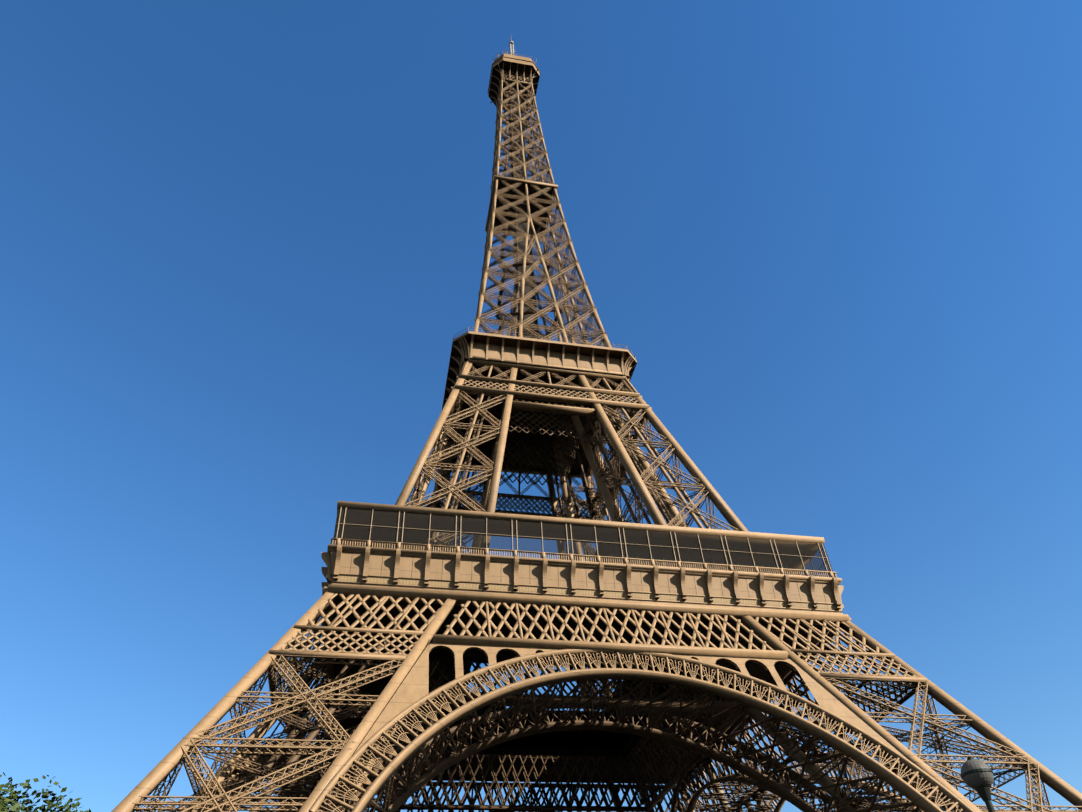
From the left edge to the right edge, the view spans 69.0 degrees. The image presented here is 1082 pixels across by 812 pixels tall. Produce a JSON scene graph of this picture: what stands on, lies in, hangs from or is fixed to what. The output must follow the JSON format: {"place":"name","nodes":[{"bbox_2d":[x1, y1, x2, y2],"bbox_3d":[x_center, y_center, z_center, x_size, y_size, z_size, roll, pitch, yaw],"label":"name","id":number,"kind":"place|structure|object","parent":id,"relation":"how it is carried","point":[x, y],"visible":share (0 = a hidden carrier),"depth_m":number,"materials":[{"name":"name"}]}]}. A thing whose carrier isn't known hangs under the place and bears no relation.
{"place":"outdoors","nodes":[
{"label":"outdoors","id":0,"kind":"place"},
{"bbox_2d":[0,772,90,811],"bbox_3d":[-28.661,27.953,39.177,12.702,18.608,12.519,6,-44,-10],"label":"tree","id":1,"kind":"object","parent":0,"point":[6,801],"visible":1,"depth_m":44.51,"materials":[{"name":"green plant"}]},
{"bbox_2d":[0,0,1081,811],"label":"sky","id":2,"kind":"structure","parent":0,"point":[834,246],"materials":[{"name":"blue"}]},
{"label":"ground","id":3,"kind":"structure","parent":0,"visible":0},
{"bbox_2d":[111,71,1081,811],"bbox_3d":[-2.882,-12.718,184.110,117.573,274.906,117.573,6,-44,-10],"label":"eiffel tower ironwork","id":4,"kind":"object","parent":3,"relation":"on","point":[405,693],"visible":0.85,"depth_m":95.97,"materials":[{"name":"brown metal"}]},
{"bbox_2d":[488,40,539,106],"bbox_3d":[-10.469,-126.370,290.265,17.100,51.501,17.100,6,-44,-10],"label":"top observation deck","id":5,"kind":"structure","parent":4,"relation":"on","point":[510,58],"depth_m":273.81,"materials":[{"name":"brown metal"}]},
{"bbox_2d":[509,41,513,54],"bbox_3d":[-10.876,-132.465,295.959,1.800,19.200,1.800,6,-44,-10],"label":"antenna","id":6,"kind":"object","parent":5,"relation":"on","point":[511,44],"visible":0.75,"depth_m":299.31,"materials":[{"name":"white metal"}]},
{"bbox_2d":[441,327,636,452],"bbox_3d":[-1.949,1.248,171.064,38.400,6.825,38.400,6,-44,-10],"label":"second floor platform","id":7,"kind":"structure","parent":4,"relation":"on","point":[530,351],"depth_m":158.69,"materials":[{"name":"paint"}]},
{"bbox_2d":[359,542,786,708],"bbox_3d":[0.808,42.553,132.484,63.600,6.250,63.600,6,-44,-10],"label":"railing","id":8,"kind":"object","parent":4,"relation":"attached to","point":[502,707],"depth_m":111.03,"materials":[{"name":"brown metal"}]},
{"bbox_2d":[332,61,829,782],"bbox_3d":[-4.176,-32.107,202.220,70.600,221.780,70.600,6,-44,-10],"label":"eiffel tower undersides","id":9,"kind":"object","parent":4,"relation":"attached to","point":[606,743],"visible":0.19,"depth_m":145.41,"materials":[{"name":"brown metal"}]},
{"bbox_2d":[135,81,1026,811],"bbox_3d":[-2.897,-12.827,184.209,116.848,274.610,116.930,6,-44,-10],"label":"cross bracing","id":10,"kind":"object","parent":4,"relation":"attached to","point":[405,781],"visible":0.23,"depth_m":106.24,"materials":[{"name":"paint"}]},
{"bbox_2d":[321,501,843,783],"bbox_3d":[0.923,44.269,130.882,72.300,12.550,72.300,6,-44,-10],"label":"eiffel tower first floor frieze","id":11,"kind":"object","parent":4,"relation":"attached to","point":[516,572],"visible":0.31,"depth_m":104.44,"materials":[{"name":"brown metal"}]},
{"bbox_2d":[333,507,831,574],"bbox_3d":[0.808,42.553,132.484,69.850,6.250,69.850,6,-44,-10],"label":"eiffel tower gallery posts","id":12,"kind":"object","parent":11,"relation":"on","point":[596,541],"visible":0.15,"depth_m":108.24,"materials":[{"name":"brown metal"}]},
{"bbox_2d":[334,507,832,575],"bbox_3d":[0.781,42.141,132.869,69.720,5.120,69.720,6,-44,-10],"label":"gallery screen","id":13,"kind":"object","parent":12,"relation":"attached to","point":[473,525],"visible":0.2,"depth_m":107.66,"materials":[{"name":"metal"}]},
{"bbox_2d":[341,576,835,608],"bbox_3d":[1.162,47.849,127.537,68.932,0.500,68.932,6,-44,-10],"label":"eiffel tower name letters","id":14,"kind":"object","parent":11,"relation":"attached to","point":[580,592],"visible":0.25,"depth_m":102.60,"materials":[{"name":"gold metal"}]},
{"bbox_2d":[961,756,994,811],"bbox_3d":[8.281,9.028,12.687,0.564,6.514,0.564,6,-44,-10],"label":"street lamp","id":15,"kind":"object","parent":3,"relation":"on","point":[977,776],"visible":1,"depth_m":14.49,"materials":[{"name":"grey metal"}]}
]}

